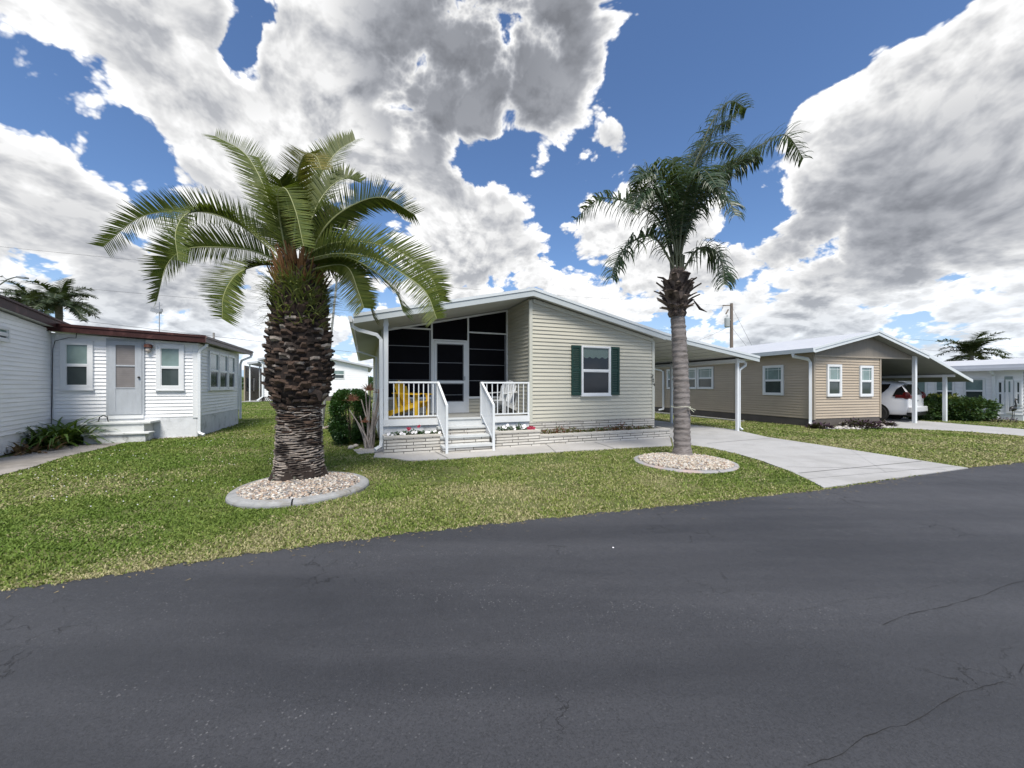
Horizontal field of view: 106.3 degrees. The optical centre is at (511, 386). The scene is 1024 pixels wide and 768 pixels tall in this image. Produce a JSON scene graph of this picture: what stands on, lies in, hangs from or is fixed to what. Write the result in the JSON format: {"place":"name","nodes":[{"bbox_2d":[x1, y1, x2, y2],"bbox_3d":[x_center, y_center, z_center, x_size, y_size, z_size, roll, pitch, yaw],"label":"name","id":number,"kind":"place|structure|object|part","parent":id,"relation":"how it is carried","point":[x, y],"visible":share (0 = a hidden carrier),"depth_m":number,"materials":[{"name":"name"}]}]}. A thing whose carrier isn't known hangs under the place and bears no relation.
{"place":"outdoors","nodes":[
{"label":"outdoors","id":0,"kind":"place"},
{"bbox_2d":[0,442,124,474],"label":"path","id":1,"kind":"structure","parent":0,"point":[9,464],"depth_m":8.16,"materials":[{"name":"concrete"}]},
{"bbox_2d":[242,357,372,401],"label":"ranch house","id":2,"kind":"structure","parent":0,"point":[350,375],"depth_m":41.10,"materials":[{"name":"white"}]},
{"bbox_2d":[246,378,258,390],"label":"storage window","id":3,"kind":"structure","parent":2,"relation":"in","point":[247,379],"depth_m":41.75,"materials":[{"name":"grey glass"}]},
{"bbox_2d":[333,370,344,378],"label":"window","id":4,"kind":"structure","parent":2,"relation":"in","point":[339,374],"depth_m":40.86,"materials":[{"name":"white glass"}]},
{"bbox_2d":[0,390,1023,590],"bbox_3d":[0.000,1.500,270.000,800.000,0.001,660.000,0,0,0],"label":"ground","id":5,"kind":"structure","parent":0,"point":[579,504],"depth_m":5.76,"materials":[{"name":"green plant"}]},
{"bbox_2d":[0,275,28,284],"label":"street lamp","id":6,"kind":"object","parent":5,"relation":"on","point":[20,277],"visible":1,"depth_m":23.97,"materials":[{"name":"metal"}]},
{"bbox_2d":[0,280,63,316],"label":"palm tree","id":7,"kind":"object","parent":5,"relation":"on","point":[22,289],"visible":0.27,"depth_m":20.50,"materials":[{"name":"green plant"}]},
{"bbox_2d":[3,436,70,455],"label":"strap leaf plant","id":8,"kind":"object","parent":5,"relation":"on","point":[17,449],"visible":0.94,"depth_m":8.71,"materials":[{"name":"green plant"}]},
{"bbox_2d":[1,278,100,332],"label":"palm tree","id":9,"kind":"object","parent":5,"relation":"on","point":[59,300],"visible":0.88,"depth_m":18.72,"materials":[{"name":"green plant"}]},
{"bbox_2d":[20,425,90,447],"bbox_3d":[-11.807,1.340,9.603,2.337,0.980,2.499,0,0,33],"label":"strap leaf plant","id":10,"kind":"object","parent":5,"relation":"on","point":[37,440],"visible":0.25,"depth_m":9.22,"materials":[{"name":"green plant"}]},
{"bbox_2d":[16,415,106,450],"bbox_3d":[-11.515,1.298,9.632,2.793,1.092,2.779,0,0,0],"label":"strap leaf plant","id":11,"kind":"object","parent":5,"relation":"on","point":[69,431],"visible":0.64,"depth_m":9.53,"materials":[{"name":"green plant"}]},
{"bbox_2d":[29,419,122,443],"bbox_3d":[-11.644,1.270,10.074,2.447,0.910,2.259,0,0,33],"label":"strap leaf plant","id":12,"kind":"object","parent":5,"relation":"on","point":[74,435],"visible":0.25,"depth_m":9.93,"materials":[{"name":"green plant"}]},
{"bbox_2d":[80,415,159,443],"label":"concrete steps","id":13,"kind":"structure","parent":5,"relation":"on","point":[136,430],"depth_m":10.30,"materials":[{"name":"white paint"}]},
{"bbox_2d":[0,294,253,455],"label":"bungalow","id":14,"kind":"object","parent":5,"relation":"on","point":[179,384],"visible":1,"depth_m":10.68,"materials":[{"name":"white"}]},
{"bbox_2d":[0,325,9,342],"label":"window","id":15,"kind":"structure","parent":14,"relation":"in","point":[4,331],"depth_m":8.26,"materials":[{"name":"white metal"}]},
{"bbox_2d":[58,340,94,390],"bbox_3d":[-11.828,-0.570,10.439,0.699,1.357,0.085,0,0,-22],"label":"window","id":16,"kind":"structure","parent":14,"relation":"in","point":[76,357],"depth_m":10.44,"materials":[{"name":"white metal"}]},
{"bbox_2d":[106,338,144,414],"bbox_3d":[-10.881,-0.271,10.806,0.826,2.135,0.114,0,0,-22],"label":"door","id":17,"kind":"structure","parent":14,"relation":"in","point":[125,358],"depth_m":10.82,"materials":[{"name":"paint"}]},
{"bbox_2d":[150,302,162,331],"bbox_3d":[-12.366,-1.824,13.404,0.373,2.248,0.178,0,0,-13],"label":"antenna mast","id":18,"kind":"object","parent":14,"relation":"attached to","point":[159,311],"visible":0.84,"depth_m":13.36,"materials":[{"name":"metal"}]},
{"bbox_2d":[154,344,184,390],"bbox_3d":[-9.962,-0.547,11.193,0.686,1.340,0.085,0,0,-22],"label":"window","id":19,"kind":"structure","parent":14,"relation":"in","point":[170,359],"depth_m":11.20,"materials":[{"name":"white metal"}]},
{"bbox_2d":[208,350,218,390],"bbox_3d":[-9.856,-0.512,12.706,0.085,1.286,0.931,0,0,-22],"label":"window","id":20,"kind":"structure","parent":14,"relation":"in","point":[213,357],"depth_m":12.68,"materials":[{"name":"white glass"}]},
{"bbox_2d":[219,353,228,389],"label":"window","id":21,"kind":"structure","parent":14,"relation":"in","point":[223,358],"depth_m":13.63,"materials":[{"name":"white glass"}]},
{"bbox_2d":[228,355,235,389],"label":"window","id":22,"kind":"structure","parent":14,"relation":"in","point":[231,359],"depth_m":14.51,"materials":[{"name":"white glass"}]},
{"bbox_2d":[154,436,194,438],"bbox_3d":[-10.095,1.491,11.138,1.437,0.071,0.247,0,0,-15],"label":"gravel strip","id":23,"kind":"object","parent":5,"relation":"on","point":[173,437],"visible":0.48,"depth_m":11.15,"materials":[{"name":"grey gravel"}]},
{"bbox_2d":[19,425,361,506],"bbox_3d":[-10.014,1.445,12.943,19.586,0.034,8.148,0,0,38],"label":"clover blossom","id":24,"kind":"object","parent":5,"relation":"on","point":[152,481],"visible":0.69,"depth_m":6.22,"materials":[{"name":"white plant"}]},
{"bbox_2d":[225,471,368,508],"bbox_3d":[-3.043,1.464,5.589,1.801,0.091,1.803,0,0,0],"label":"tree ring","id":25,"kind":"object","parent":5,"relation":"on","point":[232,498],"visible":0.56,"depth_m":4.89,"materials":[{"name":"concrete"}]},
{"bbox_2d":[242,376,372,389],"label":"tree line","id":26,"kind":"object","parent":5,"relation":"on","point":[370,379],"visible":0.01,"depth_m":174.13,"materials":[{"name":"green plant"}]},
{"bbox_2d":[321,279,337,426],"bbox_3d":[-6.763,-1.307,14.157,0.674,5.723,0.207,0,0,-29],"label":"leaning pole","id":27,"kind":"object","parent":5,"relation":"on","point":[324,401],"visible":0.23,"depth_m":14.23,"materials":[{"name":"wood"}]},
{"bbox_2d":[327,388,371,443],"bbox_3d":[-4.440,0.773,10.566,1.126,1.490,2.620,0,0,-21],"label":"hedge","id":28,"kind":"object","parent":5,"relation":"on","point":[340,430],"visible":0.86,"depth_m":9.69,"materials":[{"name":"green plant"}]},
{"bbox_2d":[343,383,379,448],"bbox_3d":[-3.506,0.708,9.200,1.041,1.612,0.533,0,0,0],"label":"bare shrub","id":29,"kind":"object","parent":5,"relation":"on","point":[369,440],"visible":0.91,"depth_m":9.19,"materials":[{"name":"brown plant"}]},
{"bbox_2d":[353,448,382,454],"bbox_3d":[-3.243,1.490,8.890,0.703,0.040,0.708,0,0,-31],"label":"splash slab","id":30,"kind":"object","parent":5,"relation":"on","point":[363,451],"depth_m":8.69,"materials":[{"name":"concrete"}]},
{"bbox_2d":[373,437,671,460],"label":"walkway","id":31,"kind":"structure","parent":5,"relation":"on","point":[592,446],"depth_m":9.01,"materials":[{"name":"concrete"}]},
{"bbox_2d":[383,433,441,454],"bbox_3d":[-2.267,1.290,8.736,1.270,0.420,0.482,0,0,-21],"label":"planter","id":32,"kind":"object","parent":31,"relation":"on","point":[405,444],"visible":0.84,"depth_m":8.51,"materials":[{"name":"white brick"}]},
{"bbox_2d":[386,431,399,435],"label":"flowering plant","id":33,"kind":"object","parent":32,"relation":"in","point":[390,434],"visible":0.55,"depth_m":8.47,"materials":[{"name":"white plant"}]},
{"bbox_2d":[396,427,412,434],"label":"flowering plant","id":34,"kind":"object","parent":32,"relation":"in","point":[404,432],"visible":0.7,"depth_m":8.58,"materials":[{"name":"white plant"}]},
{"bbox_2d":[408,425,422,434],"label":"flowering plant","id":35,"kind":"object","parent":32,"relation":"in","point":[413,432],"visible":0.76,"depth_m":8.68,"materials":[{"name":"white plant"}]},
{"bbox_2d":[417,430,432,433],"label":"flowering plant","id":36,"kind":"object","parent":32,"relation":"in","point":[426,432],"visible":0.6,"depth_m":8.79,"materials":[{"name":"white plant"}]},
{"bbox_2d":[427,430,440,433],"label":"flowering plant","id":37,"kind":"object","parent":32,"relation":"in","point":[434,431],"visible":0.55,"depth_m":8.82,"materials":[{"name":"white plant"}]},
{"bbox_2d":[489,428,540,447],"bbox_3d":[0.072,1.290,9.634,1.208,0.420,0.482,0,0,-21],"label":"planter","id":38,"kind":"object","parent":31,"relation":"on","point":[513,438],"visible":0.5,"depth_m":9.42,"materials":[{"name":"white brick"}]},
{"bbox_2d":[496,424,509,430],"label":"flowering plant","id":39,"kind":"object","parent":38,"relation":"in","point":[505,427],"visible":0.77,"depth_m":9.43,"materials":[{"name":"white plant"}]},
{"bbox_2d":[506,425,518,430],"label":"flowering plant","id":40,"kind":"object","parent":38,"relation":"on","point":[514,427],"visible":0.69,"depth_m":9.52,"materials":[{"name":"white plant"}]},
{"bbox_2d":[515,423,525,429],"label":"flowering plant","id":41,"kind":"object","parent":38,"relation":"on","point":[522,427],"visible":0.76,"depth_m":9.62,"materials":[{"name":"white plant"}]},
{"bbox_2d":[523,425,534,429],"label":"flowering plant","id":42,"kind":"object","parent":38,"relation":"on","point":[530,428],"visible":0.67,"depth_m":9.63,"materials":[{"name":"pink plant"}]},
{"bbox_2d":[540,427,669,444],"bbox_3d":[2.564,1.355,10.623,4.175,0.290,0.482,0,0,-21],"label":"planter","id":43,"kind":"object","parent":31,"relation":"on","point":[593,436],"visible":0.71,"depth_m":10.34,"materials":[{"name":"white brick"}]},
{"bbox_2d":[540,428,554,433],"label":"bedding plant","id":44,"kind":"object","parent":43,"relation":"on","point":[546,431],"visible":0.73,"depth_m":9.97,"materials":[{"name":"red plant"}]},
{"bbox_2d":[553,426,568,432],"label":"bedding plant","id":45,"kind":"object","parent":43,"relation":"in","point":[562,429],"visible":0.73,"depth_m":10.11,"materials":[{"name":"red plant"}]},
{"bbox_2d":[564,427,580,432],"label":"bedding plant","id":46,"kind":"object","parent":43,"relation":"on","point":[571,431],"visible":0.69,"depth_m":10.28,"materials":[{"name":"red plant"}]},
{"bbox_2d":[576,429,592,431],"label":"bedding plant","id":47,"kind":"object","parent":43,"relation":"in","point":[583,430],"visible":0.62,"depth_m":10.37,"materials":[{"name":"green plant"}]},
{"bbox_2d":[590,427,605,431],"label":"bedding plant","id":48,"kind":"object","parent":43,"relation":"on","point":[601,429],"visible":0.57,"depth_m":10.52,"materials":[{"name":"green plant"}]},
{"bbox_2d":[604,425,617,430],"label":"bedding plant","id":49,"kind":"object","parent":43,"relation":"on","point":[606,429],"visible":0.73,"depth_m":10.67,"materials":[{"name":"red plant"}]},
{"bbox_2d":[613,422,630,429],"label":"bedding plant","id":50,"kind":"object","parent":43,"relation":"in","point":[620,426],"visible":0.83,"depth_m":10.79,"materials":[{"name":"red plant"}]},
{"bbox_2d":[626,425,641,429],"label":"bedding plant","id":51,"kind":"object","parent":43,"relation":"in","point":[637,427],"visible":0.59,"depth_m":10.89,"materials":[{"name":"green plant"}]},
{"bbox_2d":[639,425,654,428],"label":"bedding plant","id":52,"kind":"object","parent":43,"relation":"on","point":[649,426],"visible":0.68,"depth_m":11.12,"materials":[{"name":"green plant"}]},
{"bbox_2d":[348,287,759,453],"bbox_3d":[0.019,-0.521,16.723,12.700,4.062,14.408,0,0,-21],"label":"mobile home","id":53,"kind":"object","parent":5,"relation":"on","point":[560,361],"visible":0.98,"depth_m":10.77,"materials":[{"name":"beige"}]},
{"bbox_2d":[388,380,432,415],"bbox_3d":[-2.673,0.300,9.967,0.980,0.928,0.735,0,0,19],"label":"adirondack chair","id":54,"kind":"object","parent":53,"relation":"on","point":[390,412],"visible":0.77,"depth_m":9.87,"materials":[{"name":"yellow plastic"}]},
{"bbox_2d":[433,339,466,412],"bbox_3d":[-1.782,-0.295,11.096,1.009,2.110,0.077,0,0,-21],"label":"door","id":55,"kind":"structure","parent":53,"relation":"in","point":[453,406],"depth_m":11.13,"materials":[{"name":"white paint"}]},
{"bbox_2d":[489,380,517,414],"bbox_3d":[-0.224,0.291,10.906,0.750,0.947,1.000,0,0,31],"label":"adirondack chair","id":56,"kind":"object","parent":53,"relation":"on","point":[505,396],"visible":0.66,"depth_m":10.97,"materials":[{"name":"white plastic"}]},
{"bbox_2d":[580,345,611,395],"bbox_3d":[2.368,-0.432,10.813,1.001,1.413,0.085,0,0,-21],"label":"window","id":57,"kind":"structure","parent":53,"relation":"in","point":[595,360],"depth_m":10.82,"materials":[{"name":"white metal"}]},
{"bbox_2d":[722,303,732,347],"bbox_3d":[20.754,-3.258,37.000,1.135,9.517,0.468,0,0,0],"label":"utility pole","id":58,"kind":"object","parent":5,"relation":"on","point":[728,321],"visible":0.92,"depth_m":36.88,"materials":[{"name":"wood"}]},
{"bbox_2d":[69,319,355,352],"bbox_3d":[-9.600,-3.325,44.998,91.841,8.282,0.030,0,0,-19],"label":"overhead cable","id":59,"kind":"object","parent":58,"relation":"attached to","point":[182,332],"visible":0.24,"depth_m":37.03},
{"bbox_2d":[0,280,723,332],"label":"overhead cable","id":60,"kind":"object","parent":58,"relation":"attached to","point":[257,303],"visible":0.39,"depth_m":29.30,"materials":[{"name":"black"}]},
{"bbox_2d":[7,247,724,305],"bbox_3d":[-12.391,-9.215,31.499,67.982,2.906,0.015,0,0,-9],"label":"overhead cable","id":61,"kind":"object","parent":58,"relation":"attached to","point":[340,278],"visible":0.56,"depth_m":30.26,"materials":[{"name":"black"}]},
{"bbox_2d":[655,330,972,425],"bbox_3d":[13.399,-0.320,20.344,9.342,3.654,11.389,0,0,-16],"label":"mobile home","id":62,"kind":"object","parent":5,"relation":"on","point":[834,380],"visible":0.83,"depth_m":15.30,"materials":[{"name":"beige"}]},
{"bbox_2d":[667,369,673,388],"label":"window","id":63,"kind":"structure","parent":62,"relation":"in","point":[668,370],"depth_m":21.74,"materials":[{"name":"white metal"}]},
{"bbox_2d":[688,368,696,388],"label":"window","id":64,"kind":"structure","parent":62,"relation":"in","point":[692,376],"depth_m":19.91,"materials":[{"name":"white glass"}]},
{"bbox_2d":[697,367,713,388],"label":"window","id":65,"kind":"structure","parent":62,"relation":"in","point":[705,375],"depth_m":19.13,"materials":[{"name":"white metal"}]},
{"bbox_2d":[763,365,783,394],"bbox_3d":[10.659,-0.255,15.674,0.065,1.215,0.897,0,0,-16],"label":"window","id":66,"kind":"structure","parent":62,"relation":"in","point":[773,375],"depth_m":15.66,"materials":[{"name":"white metal"}]},
{"bbox_2d":[826,364,841,396],"bbox_3d":[12.100,-0.229,14.424,0.752,1.205,0.065,0,0,-17],"label":"window","id":67,"kind":"structure","parent":62,"relation":"in","point":[833,372],"depth_m":14.41,"materials":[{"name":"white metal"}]},
{"bbox_2d":[859,366,873,396],"bbox_3d":[13.755,-0.212,14.916,0.732,1.196,0.065,0,0,-16],"label":"window","id":68,"kind":"structure","parent":62,"relation":"in","point":[866,373],"depth_m":14.91,"materials":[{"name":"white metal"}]},
{"bbox_2d":[805,421,833,428],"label":"purple plant","id":69,"kind":"object","parent":5,"relation":"on","point":[816,425],"visible":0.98,"depth_m":13.51,"materials":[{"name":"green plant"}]},
{"bbox_2d":[821,426,892,428],"bbox_3d":[12.500,1.482,13.831,3.178,0.145,0.795,0,0,-12],"label":"gravel strip","id":70,"kind":"object","parent":5,"relation":"on","point":[858,427],"visible":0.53,"depth_m":13.53,"materials":[{"name":"beige gravel"}]},
{"bbox_2d":[838,417,883,428],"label":"purple plant","id":71,"kind":"object","parent":5,"relation":"on","point":[863,423],"visible":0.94,"depth_m":13.65,"materials":[{"name":"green plant"}]},
{"bbox_2d":[873,420,897,425],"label":"purple plant","id":72,"kind":"object","parent":5,"relation":"on","point":[887,423],"visible":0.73,"depth_m":14.39,"materials":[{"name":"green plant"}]},
{"bbox_2d":[904,394,952,420],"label":"bush","id":73,"kind":"object","parent":5,"relation":"on","point":[931,401],"visible":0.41,"depth_m":16.82,"materials":[{"name":"green plant"}]},
{"bbox_2d":[927,393,968,419],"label":"bush","id":74,"kind":"object","parent":5,"relation":"on","point":[951,396],"visible":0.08,"depth_m":17.31,"materials":[{"name":"green plant"}]},
{"bbox_2d":[928,396,985,420],"bbox_3d":[19.808,0.994,17.197,1.913,1.167,1.695,0,0,0],"label":"bush","id":75,"kind":"object","parent":5,"relation":"on","point":[953,416],"visible":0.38,"depth_m":16.69,"materials":[{"name":"green plant"}]},
{"bbox_2d":[903,358,1023,420],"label":"ranch house","id":76,"kind":"structure","parent":5,"relation":"on","point":[1001,381],"depth_m":17.50,"materials":[{"name":"white"}]},
{"bbox_2d":[910,382,926,395],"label":"window","id":77,"kind":"structure","parent":76,"relation":"in","point":[922,386],"depth_m":19.66,"materials":[{"name":"white metal"}]},
{"bbox_2d":[934,382,954,395],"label":"window","id":78,"kind":"structure","parent":76,"relation":"in","point":[937,385],"depth_m":18.81,"materials":[{"name":"white metal"}]},
{"bbox_2d":[963,378,985,398],"bbox_3d":[21.652,0.195,17.992,0.065,1.170,0.688,0,0,-21],"label":"window","id":79,"kind":"structure","parent":76,"relation":"in","point":[976,388],"depth_m":17.95,"materials":[{"name":"white metal"}]},
{"bbox_2d":[996,381,1003,404],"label":"window","id":80,"kind":"structure","parent":76,"relation":"in","point":[999,384],"depth_m":17.25,"materials":[{"name":"white metal"}]},
{"bbox_2d":[1004,376,1013,412],"bbox_3d":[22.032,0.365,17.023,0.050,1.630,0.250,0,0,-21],"label":"door","id":81,"kind":"structure","parent":76,"relation":"in","point":[1008,380],"depth_m":17.00,"materials":[{"name":"white metal"}]},
{"bbox_2d":[1014,381,1021,405],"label":"window","id":82,"kind":"structure","parent":76,"relation":"in","point":[1017,384],"depth_m":16.77,"materials":[{"name":"white metal"}]},
{"bbox_2d":[934,331,1013,361],"bbox_3d":[39.598,-1.545,32.952,4.804,6.098,4.592,0,0,-22],"label":"palm tree","id":83,"kind":"object","parent":5,"relation":"on","point":[969,349],"visible":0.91,"depth_m":32.63,"materials":[{"name":"green plant"}]},
{"bbox_2d":[948,395,1003,421],"bbox_3d":[20.132,0.978,16.851,1.851,1.224,1.658,0,0,0],"label":"bush","id":84,"kind":"object","parent":5,"relation":"on","point":[990,412],"visible":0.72,"depth_m":16.36,"materials":[{"name":"green plant"}]},
{"bbox_2d":[990,417,1017,422],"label":"purple plant","id":85,"kind":"object","parent":5,"relation":"on","point":[997,420],"visible":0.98,"depth_m":16.07,"materials":[{"name":"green plant"}]},
{"bbox_2d":[1009,398,1017,420],"bbox_3d":[21.578,1.004,16.522,0.668,0.996,0.180,0,0,-17],"label":"bird statue","id":86,"kind":"object","parent":5,"relation":"on","point":[1013,408],"visible":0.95,"depth_m":16.48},
{"bbox_2d":[0,463,1023,767],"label":"road","id":87,"kind":"structure","parent":0,"point":[872,625],"depth_m":2.21,"materials":[{"name":"grey asphalt"}]},
{"bbox_2d":[7,462,1022,597],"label":"clippings","id":88,"kind":"object","parent":87,"relation":"on","point":[490,526],"visible":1,"depth_m":3.94,"materials":[{"name":"green plant"}]},
{"bbox_2d":[0,0,1023,387],"label":"sky","id":89,"kind":"structure","parent":0,"point":[501,119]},
{"bbox_2d":[654,420,967,487],"bbox_3d":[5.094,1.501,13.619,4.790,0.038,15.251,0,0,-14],"label":"driveway","id":90,"kind":"structure","parent":0,"point":[796,457],"depth_m":7.91,"materials":[{"name":"concrete"}]},
{"bbox_2d":[886,417,1023,435],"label":"neighbour driveway","id":91,"kind":"structure","parent":0,"point":[903,422],"depth_m":13.92,"materials":[{"name":"concrete"}]},
{"bbox_2d":[880,379,927,420],"bbox_3d":[15.983,0.597,18.513,2.100,1.906,5.246,0,0,-30],"label":"minivan","id":92,"kind":"object","parent":91,"relation":"on","point":[896,399],"visible":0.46,"depth_m":16.34,"materials":[{"name":"white paint"}]},
{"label":"side window","id":93,"kind":"part","parent":92,"relation":"part of","materials":[{"name":"black glass"}]},
{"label":"side window","id":94,"kind":"part","parent":92,"relation":"part of","materials":[{"name":"black glass"}]},
{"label":"rear window","id":95,"kind":"part","parent":92,"relation":"part of","materials":[{"name":"black glass"}]},
{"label":"pebble bed soil","id":96,"kind":"structure","parent":0,"visible":0},
{"bbox_2d":[88,128,452,481],"bbox_3d":[-3.672,-1.498,5.828,5.812,6.042,3.881,0,0,0],"label":"date palm","id":97,"kind":"object","parent":96,"relation":"on","point":[299,370],"visible":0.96,"depth_m":5.74,"materials":[{"name":"green plant"}]},
{"bbox_2d":[250,258,349,330],"bbox_3d":[-3.307,-1.375,5.998,1.454,1.098,1.493,0,0,0],"label":"fern","id":98,"kind":"object","parent":97,"relation":"attached to","point":[296,288],"visible":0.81,"depth_m":5.66,"materials":[{"name":"green plant"}]},
{"bbox_2d":[236,472,359,499],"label":"pebbles","id":99,"kind":"object","parent":96,"relation":"on","point":[264,489],"visible":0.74,"depth_m":5.31,"materials":[{"name":"beige gravel"}]},
{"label":"pebble bed soil","id":100,"kind":"structure","parent":0,"visible":0},
{"bbox_2d":[638,452,734,469],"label":"pebbles","id":101,"kind":"object","parent":100,"relation":"on","point":[695,461],"visible":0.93,"depth_m":7.26,"materials":[{"name":"beige gravel"}]},
{"bbox_2d":[634,454,739,473],"bbox_3d":[3.402,1.484,7.539,1.901,0.051,1.902,0,0,0],"label":"tree ring","id":102,"kind":"object","parent":100,"relation":"on","point":[734,468],"visible":0.53,"depth_m":6.78,"materials":[{"name":"grey concrete"}]},
{"bbox_2d":[572,93,812,455],"bbox_3d":[3.839,-2.408,7.958,5.222,7.815,2.593,0,0,0],"label":"queen palm","id":103,"kind":"object","parent":100,"relation":"on","point":[689,193],"visible":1,"depth_m":7.91,"materials":[{"name":"green plant"}]}
]}

